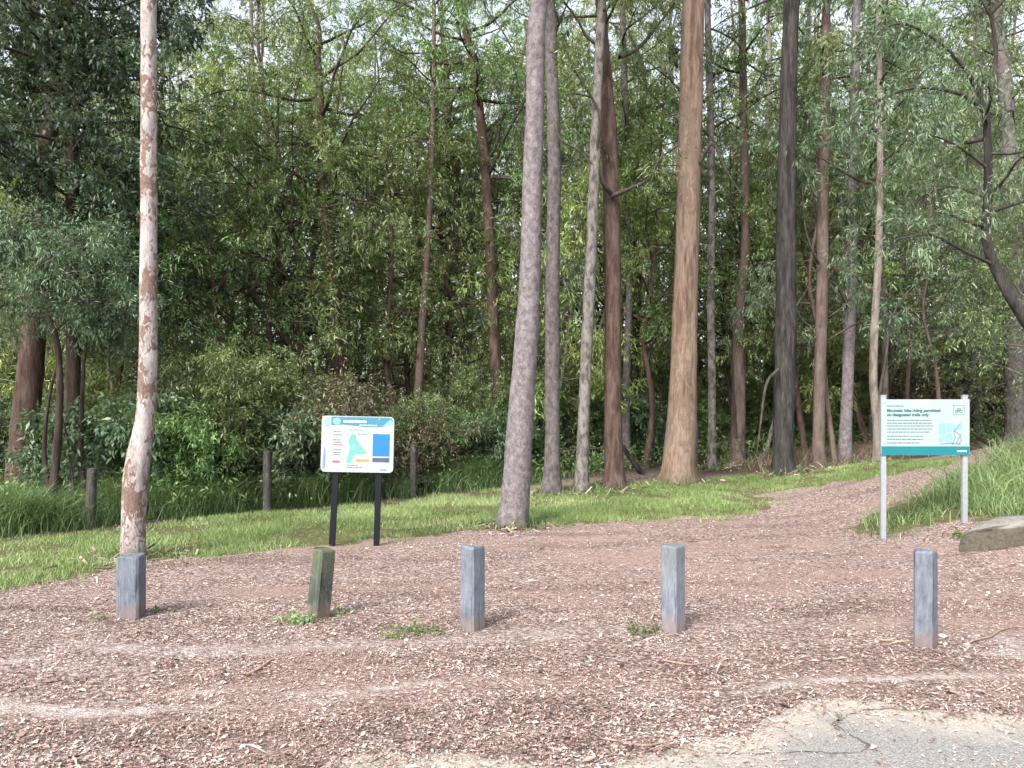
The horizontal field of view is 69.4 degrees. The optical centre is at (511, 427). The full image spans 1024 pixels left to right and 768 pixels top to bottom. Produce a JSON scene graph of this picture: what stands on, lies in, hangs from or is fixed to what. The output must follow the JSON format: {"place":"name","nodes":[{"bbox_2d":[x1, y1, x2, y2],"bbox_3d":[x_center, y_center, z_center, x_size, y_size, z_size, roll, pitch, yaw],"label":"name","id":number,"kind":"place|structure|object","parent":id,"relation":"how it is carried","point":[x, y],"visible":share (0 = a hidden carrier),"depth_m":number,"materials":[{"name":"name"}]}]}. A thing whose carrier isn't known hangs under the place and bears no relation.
{"place":"outdoors","nodes":[
{"label":"outdoors","id":0,"kind":"place"},
{"bbox_2d":[0,450,629,537],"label":"long grass","id":1,"kind":"structure","parent":0,"point":[17,512],"depth_m":13.24,"materials":[{"name":"green plant"}]},
{"bbox_2d":[0,457,958,594],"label":"lawn","id":2,"kind":"structure","parent":0,"point":[699,497],"depth_m":12.72,"materials":[{"name":"green plant"}]},
{"bbox_2d":[0,398,1023,767],"bbox_3d":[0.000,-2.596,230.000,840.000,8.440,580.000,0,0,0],"label":"ground","id":3,"kind":"structure","parent":0,"point":[646,556],"depth_m":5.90,"materials":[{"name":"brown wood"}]},
{"bbox_2d":[1,439,100,503],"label":"shrub","id":4,"kind":"object","parent":3,"relation":"on","point":[29,459],"visible":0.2,"depth_m":14.03,"materials":[{"name":"green plant"}]},
{"bbox_2d":[0,165,181,503],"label":"wattle tree","id":5,"kind":"object","parent":3,"relation":"on","point":[35,274],"visible":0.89,"depth_m":12.56,"materials":[{"name":"green plant"}]},
{"bbox_2d":[0,0,197,495],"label":"gum tree","id":6,"kind":"object","parent":3,"relation":"on","point":[28,387],"visible":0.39,"depth_m":14.72,"materials":[{"name":"red plant"}]},
{"bbox_2d":[8,378,220,489],"bbox_3d":[-7.007,0.506,14.070,3.443,2.821,3.668,0,0,29],"label":"shrub","id":7,"kind":"object","parent":3,"relation":"on","point":[107,439],"visible":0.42,"depth_m":13.16,"materials":[{"name":"green plant"}]},
{"bbox_2d":[0,14,243,395],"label":"understorey tree","id":8,"kind":"object","parent":3,"relation":"on","point":[122,366],"visible":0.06,"depth_m":19.21,"materials":[{"name":"green plant"}]},
{"bbox_2d":[0,0,252,494],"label":"dense tree","id":9,"kind":"object","parent":3,"relation":"on","point":[20,146],"visible":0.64,"depth_m":14.08,"materials":[{"name":"green plant"}]},
{"bbox_2d":[116,553,145,619],"bbox_3d":[-3.192,1.420,6.200,0.183,0.706,0.182,0,0,-5],"label":"bollard","id":10,"kind":"object","parent":3,"relation":"on","point":[130,586],"visible":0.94,"depth_m":6.12,"materials":[{"name":"grey wood"}]},
{"bbox_2d":[120,0,157,557],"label":"gum tree","id":11,"kind":"object","parent":3,"relation":"on","point":[135,478],"visible":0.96,"depth_m":9.01,"materials":[{"name":"white plant"}]},
{"bbox_2d":[43,96,287,413],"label":"understorey tree","id":12,"kind":"object","parent":3,"relation":"on","point":[100,361],"visible":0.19,"depth_m":17.15,"materials":[{"name":"green plant"}]},
{"bbox_2d":[112,390,251,494],"bbox_3d":[-5.875,0.538,13.535,2.820,2.515,2.538,0,0,34],"label":"shrub","id":13,"kind":"object","parent":3,"relation":"on","point":[204,438],"visible":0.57,"depth_m":13.15,"materials":[{"name":"green plant"}]},
{"bbox_2d":[115,336,283,483],"bbox_3d":[-5.811,-0.033,14.356,3.771,3.545,2.962,0,0,23],"label":"shrub","id":14,"kind":"object","parent":3,"relation":"on","point":[204,382],"visible":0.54,"depth_m":13.75,"materials":[{"name":"green plant"}]},
{"bbox_2d":[97,84,333,433],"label":"understorey tree","id":15,"kind":"object","parent":3,"relation":"on","point":[210,257],"visible":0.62,"depth_m":16.24,"materials":[{"name":"green plant"}]},
{"bbox_2d":[102,128,356,407],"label":"understorey tree","id":16,"kind":"object","parent":3,"relation":"on","point":[321,367],"visible":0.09,"depth_m":20.77,"materials":[{"name":"green plant"}]},
{"bbox_2d":[172,0,315,311],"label":"gum tree","id":17,"kind":"object","parent":3,"relation":"on","point":[251,17],"visible":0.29,"depth_m":23.93,"materials":[{"name":"green plant"}]},
{"bbox_2d":[157,0,355,284],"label":"forest tree","id":18,"kind":"object","parent":3,"relation":"on","point":[234,73],"visible":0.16,"depth_m":25.18,"materials":[{"name":"green plant"}]},
{"bbox_2d":[185,363,329,477],"bbox_3d":[-5.647,0.166,15.634,3.650,3.243,3.284,0,0,25],"label":"shrub","id":19,"kind":"object","parent":3,"relation":"on","point":[280,399],"visible":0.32,"depth_m":14.95,"materials":[{"name":"green plant"}]},
{"bbox_2d":[158,91,361,415],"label":"understorey tree","id":20,"kind":"object","parent":3,"relation":"on","point":[256,157],"visible":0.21,"depth_m":19.07,"materials":[{"name":"green plant"}]},
{"bbox_2d":[118,0,417,418],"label":"understorey tree","id":21,"kind":"object","parent":3,"relation":"on","point":[290,228],"visible":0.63,"depth_m":16.69,"materials":[{"name":"green plant"}]},
{"bbox_2d":[133,98,405,411],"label":"understorey tree","id":22,"kind":"object","parent":3,"relation":"on","point":[322,186],"visible":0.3,"depth_m":18.60,"materials":[{"name":"green plant"}]},
{"bbox_2d":[193,0,345,407],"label":"gum tree","id":23,"kind":"object","parent":3,"relation":"on","point":[247,36],"visible":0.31,"depth_m":21.62,"materials":[{"name":"green plant"}]},
{"bbox_2d":[219,225,321,396],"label":"tree","id":24,"kind":"object","parent":3,"relation":"on","point":[260,303],"visible":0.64,"depth_m":17.41,"materials":[{"name":"green plant"}]},
{"bbox_2d":[198,390,373,503],"bbox_3d":[-4.420,0.545,14.949,3.362,2.596,3.156,0,0,21],"label":"shrub","id":25,"kind":"object","parent":3,"relation":"on","point":[290,430],"visible":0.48,"depth_m":14.20,"materials":[{"name":"green plant"}]},
{"bbox_2d":[208,342,368,476],"bbox_3d":[-4.565,-0.081,15.940,2.962,3.527,3.771,0,0,10],"label":"shrub","id":26,"kind":"object","parent":3,"relation":"on","point":[292,365],"visible":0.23,"depth_m":15.35,"materials":[{"name":"green plant"}]},
{"bbox_2d":[179,162,399,405],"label":"understorey tree","id":27,"kind":"object","parent":3,"relation":"on","point":[328,355],"visible":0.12,"depth_m":21.94,"materials":[{"name":"green plant"}]},
{"bbox_2d":[170,0,450,388],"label":"understorey tree","id":28,"kind":"object","parent":3,"relation":"on","point":[310,329],"visible":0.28,"depth_m":19.34,"materials":[{"name":"green plant"}]},
{"bbox_2d":[228,0,398,369],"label":"forest tree","id":29,"kind":"object","parent":3,"relation":"on","point":[320,14],"visible":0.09,"depth_m":30.63,"materials":[{"name":"green plant"}]},
{"bbox_2d":[307,547,335,620],"bbox_3d":[-1.607,1.393,6.200,0.149,0.771,0.149,6,0,43],"label":"bollard","id":30,"kind":"object","parent":3,"relation":"on","point":[321,581],"visible":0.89,"depth_m":6.15,"materials":[{"name":"green wood"}]},
{"bbox_2d":[176,0,475,413],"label":"gum tree","id":31,"kind":"object","parent":3,"relation":"on","point":[337,360],"visible":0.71,"depth_m":17.94,"materials":[{"name":"green plant"}]},
{"bbox_2d":[277,353,420,500],"bbox_3d":[-3.453,0.241,14.928,3.198,3.563,3.497,0,0,-6],"label":"shrub","id":32,"kind":"object","parent":3,"relation":"on","point":[346,404],"visible":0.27,"depth_m":14.95,"materials":[{"name":"green plant"}]},
{"bbox_2d":[321,416,393,545],"bbox_3d":[-2.102,0.830,10.027,0.970,1.954,0.107,1,-2,-3],"label":"map sign","id":33,"kind":"object","parent":3,"relation":"on","point":[357,443],"visible":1,"depth_m":10.00,"materials":[{"name":"white metal"}]},
{"bbox_2d":[311,224,475,420],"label":"understorey tree","id":34,"kind":"object","parent":3,"relation":"on","point":[399,378],"visible":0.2,"depth_m":23.57,"materials":[{"name":"green plant"}]},
{"bbox_2d":[273,72,518,427],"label":"understorey tree","id":35,"kind":"object","parent":3,"relation":"on","point":[387,369],"visible":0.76,"depth_m":18.21,"materials":[{"name":"green plant"}]},
{"bbox_2d":[290,78,544,433],"bbox_3d":[-3.186,-3.871,20.495,6.928,10.479,6.584,0,0,-38],"label":"understorey tree","id":36,"kind":"object","parent":3,"relation":"on","point":[413,336],"visible":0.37,"depth_m":19.86,"materials":[{"name":"green plant"}]},
{"bbox_2d":[323,0,517,405],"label":"gum tree","id":37,"kind":"object","parent":3,"relation":"on","point":[432,51],"visible":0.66,"depth_m":18.73,"materials":[{"name":"green plant"}]},
{"bbox_2d":[300,2,545,410],"bbox_3d":[-2.310,-5.194,21.108,7.359,12.872,7.083,0,0,-31],"label":"understorey tree","id":38,"kind":"object","parent":3,"relation":"on","point":[444,294],"visible":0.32,"depth_m":20.47,"materials":[{"name":"green plant"}]},
{"bbox_2d":[372,388,484,477],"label":"shrub","id":39,"kind":"object","parent":3,"relation":"on","point":[413,401],"visible":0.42,"depth_m":16.85,"materials":[{"name":"green plant"}]},
{"bbox_2d":[374,385,486,488],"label":"shrub","id":40,"kind":"object","parent":3,"relation":"on","point":[418,438],"visible":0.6,"depth_m":16.31,"materials":[{"name":"green plant"}]},
{"bbox_2d":[354,0,514,404],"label":"gum tree","id":41,"kind":"object","parent":3,"relation":"on","point":[447,77],"visible":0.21,"depth_m":21.22,"materials":[{"name":"green plant"}]},
{"bbox_2d":[354,28,525,414],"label":"gum tree","id":42,"kind":"object","parent":3,"relation":"on","point":[447,121],"visible":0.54,"depth_m":19.75,"materials":[{"name":"green plant"}]},
{"bbox_2d":[350,0,568,358],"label":"forest tree","id":43,"kind":"object","parent":3,"relation":"on","point":[486,41],"visible":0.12,"depth_m":24.35,"materials":[{"name":"green plant"}]},
{"bbox_2d":[328,0,592,421],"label":"gum tree","id":44,"kind":"object","parent":3,"relation":"on","point":[494,333],"visible":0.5,"depth_m":19.36,"materials":[{"name":"green plant"}]},
{"bbox_2d":[423,351,510,456],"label":"shrub","id":45,"kind":"object","parent":3,"relation":"on","point":[473,380],"visible":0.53,"depth_m":18.67,"materials":[{"name":"green plant"}]},
{"bbox_2d":[368,151,574,413],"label":"understorey tree","id":46,"kind":"object","parent":3,"relation":"on","point":[461,333],"visible":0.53,"depth_m":19.44,"materials":[{"name":"green plant"}]},
{"bbox_2d":[460,545,484,631],"bbox_3d":[-0.312,1.352,5.860,0.153,0.851,0.154,0,0,41],"label":"bollard","id":47,"kind":"object","parent":3,"relation":"on","point":[472,573],"visible":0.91,"depth_m":5.80,"materials":[{"name":"grey wood"}]},
{"bbox_2d":[435,400,541,464],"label":"shrub","id":48,"kind":"object","parent":3,"relation":"on","point":[495,437],"visible":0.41,"depth_m":17.53,"materials":[{"name":"green plant"}]},
{"bbox_2d":[0,396,1004,517],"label":"ground cover","id":49,"kind":"object","parent":3,"relation":"on","point":[723,447],"visible":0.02,"depth_m":19.30,"materials":[{"name":"green plant"}]},
{"bbox_2d":[9,408,996,528],"bbox_3d":[2.241,0.444,17.367,29.848,2.647,3.573,0,0,-27],"label":"wire fence","id":50,"kind":"object","parent":3,"relation":"on","point":[91,486],"visible":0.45,"depth_m":13.39,"materials":[{"name":"grey metal"}]},
{"bbox_2d":[0,0,1023,434],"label":"wood","id":51,"kind":"object","parent":3,"relation":"on","point":[424,70],"visible":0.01,"depth_m":48.58,"materials":[{"name":"green plant"}]},
{"bbox_2d":[494,0,547,529],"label":"gum tree","id":52,"kind":"object","parent":3,"relation":"on","point":[515,495],"visible":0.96,"depth_m":11.57,"materials":[{"name":"grey plant"}]},
{"bbox_2d":[43,438,1009,569],"bbox_3d":[2.111,0.917,17.793,25.985,1.387,9.803,0,0,-32],"label":"shed bark","id":53,"kind":"object","parent":3,"relation":"on","point":[488,525],"visible":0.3,"depth_m":14.98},
{"bbox_2d":[464,0,593,494],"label":"gum tree","id":54,"kind":"object","parent":3,"relation":"on","point":[551,474],"visible":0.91,"depth_m":15.43,"materials":[{"name":"grey plant"}]},
{"bbox_2d":[427,31,656,451],"bbox_3d":[0.647,-4.926,20.861,6.083,12.261,5.575,0,0,38],"label":"understorey tree","id":55,"kind":"object","parent":3,"relation":"on","point":[563,167],"visible":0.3,"depth_m":20.04,"materials":[{"name":"green plant"}]},
{"bbox_2d":[79,436,1006,561],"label":"grass tufts","id":56,"kind":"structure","parent":3,"relation":"on","point":[600,488],"depth_m":15.83,"materials":[{"name":"green plant"}]},
{"bbox_2d":[456,112,676,421],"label":"understorey tree","id":57,"kind":"object","parent":3,"relation":"on","point":[598,334],"visible":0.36,"depth_m":19.51,"materials":[{"name":"green plant"}]},
{"bbox_2d":[535,360,603,465],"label":"shrub","id":58,"kind":"object","parent":3,"relation":"on","point":[569,420],"visible":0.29,"depth_m":20.30,"materials":[{"name":"green plant"}]},
{"bbox_2d":[480,0,663,285],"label":"forest tree","id":59,"kind":"object","parent":3,"relation":"on","point":[582,12],"visible":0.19,"depth_m":27.67,"materials":[{"name":"green plant"}]},
{"bbox_2d":[430,85,723,455],"bbox_3d":[2.086,-4.431,21.550,7.588,11.053,7.212,0,0,14],"label":"understorey tree","id":60,"kind":"object","parent":3,"relation":"on","point":[644,113],"visible":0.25,"depth_m":20.11,"materials":[{"name":"green plant"}]},
{"bbox_2d":[520,0,665,492],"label":"gum tree","id":61,"kind":"object","parent":3,"relation":"on","point":[581,477],"visible":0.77,"depth_m":15.72,"materials":[{"name":"grey plant"}]},
{"bbox_2d":[496,153,706,418],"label":"understorey tree","id":62,"kind":"object","parent":3,"relation":"on","point":[651,360],"visible":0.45,"depth_m":20.06,"materials":[{"name":"green plant"}]},
{"bbox_2d":[509,0,696,489],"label":"gum tree","id":63,"kind":"object","parent":3,"relation":"on","point":[614,473],"visible":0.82,"depth_m":16.20,"materials":[{"name":"red plant"}]},
{"bbox_2d":[544,0,681,464],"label":"gum tree","id":64,"kind":"object","parent":3,"relation":"on","point":[622,28],"visible":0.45,"depth_m":20.41,"materials":[{"name":"brown plant"}]},
{"bbox_2d":[590,393,665,461],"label":"shrub","id":65,"kind":"object","parent":3,"relation":"on","point":[638,417],"visible":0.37,"depth_m":21.11,"materials":[{"name":"green plant"}]},
{"bbox_2d":[562,8,727,407],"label":"gum tree","id":66,"kind":"object","parent":3,"relation":"on","point":[617,68],"visible":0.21,"depth_m":22.40,"materials":[{"name":"green plant"}]},
{"bbox_2d":[541,135,750,396],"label":"understorey tree","id":67,"kind":"object","parent":3,"relation":"on","point":[700,295],"visible":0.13,"depth_m":22.70,"materials":[{"name":"green plant"}]},
{"bbox_2d":[547,40,774,467],"bbox_3d":[4.156,-4.485,20.283,6.690,11.354,6.439,0,0,-23],"label":"understorey tree","id":68,"kind":"object","parent":3,"relation":"on","point":[651,294],"visible":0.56,"depth_m":19.57,"materials":[{"name":"green plant"}]},
{"bbox_2d":[661,543,684,633],"bbox_3d":[1.270,1.353,5.820,0.144,0.866,0.143,0,0,-42],"label":"bollard","id":69,"kind":"object","parent":3,"relation":"on","point":[673,588],"visible":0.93,"depth_m":5.76,"materials":[{"name":"grey wood"}]},
{"bbox_2d":[617,0,779,468],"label":"gum tree","id":70,"kind":"object","parent":3,"relation":"on","point":[710,76],"visible":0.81,"depth_m":19.43,"materials":[{"name":"grey plant"}]},
{"bbox_2d":[655,0,743,483],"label":"gum tree","id":71,"kind":"object","parent":3,"relation":"on","point":[679,455],"visible":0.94,"depth_m":17.04,"materials":[{"name":"brown plant"}]},
{"bbox_2d":[663,341,774,449],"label":"shrub","id":72,"kind":"object","parent":3,"relation":"on","point":[723,392],"visible":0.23,"depth_m":23.62,"materials":[{"name":"green plant"}]},
{"bbox_2d":[641,0,818,464],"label":"gum tree","id":73,"kind":"object","parent":3,"relation":"on","point":[738,415],"visible":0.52,"depth_m":20.39,"materials":[{"name":"green plant"}]},
{"bbox_2d":[621,74,845,392],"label":"understorey tree","id":74,"kind":"object","parent":3,"relation":"on","point":[704,354],"visible":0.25,"depth_m":22.71,"materials":[{"name":"green plant"}]},
{"bbox_2d":[622,118,873,455],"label":"understorey tree","id":75,"kind":"object","parent":3,"relation":"on","point":[726,367],"visible":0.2,"depth_m":22.53,"materials":[{"name":"green plant"}]},
{"bbox_2d":[703,0,814,474],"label":"gum tree","id":76,"kind":"object","parent":3,"relation":"on","point":[784,372],"visible":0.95,"depth_m":17.56,"materials":[{"name":"grey plant"}]},
{"bbox_2d":[703,0,820,444],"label":"gum tree","id":77,"kind":"object","parent":3,"relation":"on","point":[768,45],"visible":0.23,"depth_m":25.02,"materials":[{"name":"green plant"}]},
{"bbox_2d":[719,375,806,448],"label":"shrub","id":78,"kind":"object","parent":3,"relation":"on","point":[755,410],"visible":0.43,"depth_m":23.20,"materials":[{"name":"green plant"}]},
{"bbox_2d":[656,129,907,457],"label":"understorey tree","id":79,"kind":"object","parent":3,"relation":"on","point":[801,389],"visible":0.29,"depth_m":21.47,"materials":[{"name":"green plant"}]},
{"bbox_2d":[641,54,944,446],"bbox_3d":[8.414,-5.486,23.531,7.255,12.368,7.634,0,0,-29],"label":"understorey tree","id":80,"kind":"object","parent":3,"relation":"on","point":[739,238],"visible":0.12,"depth_m":23.03,"materials":[{"name":"green plant"}]},
{"bbox_2d":[700,64,940,455],"bbox_3d":[8.165,-4.232,20.552,6.117,10.464,6.356,0,0,23],"label":"understorey tree","id":81,"kind":"object","parent":3,"relation":"on","point":[799,413],"visible":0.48,"depth_m":19.98,"materials":[{"name":"green plant"}]},
{"bbox_2d":[721,54,930,465],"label":"understorey tree","id":82,"kind":"object","parent":3,"relation":"on","point":[864,288],"visible":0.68,"depth_m":18.24,"materials":[{"name":"green plant"}]},
{"bbox_2d":[722,438,931,471],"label":"dry grass","id":83,"kind":"structure","parent":3,"relation":"on","point":[803,458],"depth_m":19.33,"materials":[{"name":"beige plant"}]},
{"bbox_2d":[758,0,917,462],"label":"gum tree","id":84,"kind":"object","parent":3,"relation":"on","point":[845,423],"visible":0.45,"depth_m":18.94,"materials":[{"name":"grey plant"}]},
{"bbox_2d":[794,318,915,440],"bbox_3d":[10.396,-1.491,23.780,4.183,4.240,4.827,0,0,2],"label":"shrub","id":85,"kind":"object","parent":3,"relation":"on","point":[862,368],"visible":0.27,"depth_m":23.31,"materials":[{"name":"green plant"}]},
{"bbox_2d":[754,0,972,461],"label":"gum tree","id":86,"kind":"object","parent":3,"relation":"on","point":[875,392],"visible":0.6,"depth_m":17.43,"materials":[{"name":"beige plant"}]},
{"bbox_2d":[798,0,936,467],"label":"gum tree","id":87,"kind":"object","parent":3,"relation":"on","point":[818,451],"visible":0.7,"depth_m":18.18,"materials":[{"name":"grey plant"}]},
{"bbox_2d":[814,0,938,398],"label":"gum tree","id":88,"kind":"object","parent":3,"relation":"on","point":[885,390],"visible":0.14,"depth_m":21.94,"materials":[{"name":"green plant"}]},
{"bbox_2d":[755,33,1009,443],"bbox_3d":[10.361,-5.348,22.621,7.083,12.128,7.359,0,0,-19],"label":"understorey tree","id":89,"kind":"object","parent":3,"relation":"on","point":[860,422],"visible":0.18,"depth_m":21.61,"materials":[{"name":"green plant"}]},
{"bbox_2d":[748,0,1023,398],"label":"understorey tree","id":90,"kind":"object","parent":3,"relation":"on","point":[891,373],"visible":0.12,"depth_m":22.66,"materials":[{"name":"green plant"}]},
{"bbox_2d":[812,0,1023,328],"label":"crooked tree","id":91,"kind":"object","parent":3,"relation":"on","point":[982,105],"visible":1,"depth_m":11.33,"materials":[{"name":"green plant"}]},
{"bbox_2d":[879,395,969,538],"bbox_3d":[5.756,0.655,10.332,1.211,2.214,0.080,0,0,2],"label":"trail sign","id":92,"kind":"object","parent":3,"relation":"on","point":[924,426],"visible":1,"depth_m":10.30,"materials":[{"name":"metal"}]},
{"bbox_2d":[841,68,1009,398],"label":"understorey tree","id":93,"kind":"object","parent":3,"relation":"on","point":[907,380],"visible":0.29,"depth_m":22.26,"materials":[{"name":"green plant"}]},
{"bbox_2d":[913,547,937,649],"bbox_3d":[3.008,1.332,5.380,0.129,0.895,0.129,0,0,-42],"label":"bollard","id":94,"kind":"object","parent":3,"relation":"on","point":[925,599],"visible":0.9,"depth_m":5.34,"materials":[{"name":"grey wood"}]},
{"bbox_2d":[854,138,1023,398],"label":"understorey tree","id":95,"kind":"object","parent":3,"relation":"on","point":[925,325],"visible":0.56,"depth_m":19.56,"materials":[{"name":"green plant"}]},
{"bbox_2d":[858,419,1023,539],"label":"bank grass","id":96,"kind":"structure","parent":3,"relation":"on","point":[991,480],"depth_m":11.39,"materials":[{"name":"green plant"}]},
{"bbox_2d":[887,201,1023,420],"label":"understorey tree","id":97,"kind":"object","parent":3,"relation":"on","point":[972,389],"visible":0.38,"depth_m":20.72,"materials":[{"name":"green plant"}]},
{"bbox_2d":[896,0,1023,345],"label":"forest tree","id":98,"kind":"object","parent":3,"relation":"on","point":[973,35],"visible":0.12,"depth_m":31.02,"materials":[{"name":"green plant"}]},
{"bbox_2d":[900,223,1023,410],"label":"understorey tree","id":99,"kind":"object","parent":3,"relation":"on","point":[948,357],"visible":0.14,"depth_m":23.89,"materials":[{"name":"green plant"}]},
{"bbox_2d":[906,0,1023,433],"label":"gum tree","id":100,"kind":"object","parent":3,"relation":"on","point":[981,66],"visible":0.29,"depth_m":23.91,"materials":[{"name":"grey plant"}]},
{"bbox_2d":[914,101,1023,401],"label":"understorey tree","id":101,"kind":"object","parent":3,"relation":"on","point":[985,310],"visible":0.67,"depth_m":17.74,"materials":[{"name":"green plant"}]},
{"bbox_2d":[936,0,1023,443],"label":"gum tree","id":102,"kind":"object","parent":3,"relation":"on","point":[1013,421],"visible":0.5,"depth_m":20.83,"materials":[{"name":"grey plant"}]},
{"bbox_2d":[958,515,1023,551],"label":"rock","id":103,"kind":"structure","parent":3,"relation":"on","point":[999,533],"depth_m":8.95,"materials":[{"name":"grey stone"}]},
{"bbox_2d":[0,0,1023,422],"label":"sky","id":104,"kind":"structure","parent":0,"point":[236,3],"materials":[{"name":"white"}]},
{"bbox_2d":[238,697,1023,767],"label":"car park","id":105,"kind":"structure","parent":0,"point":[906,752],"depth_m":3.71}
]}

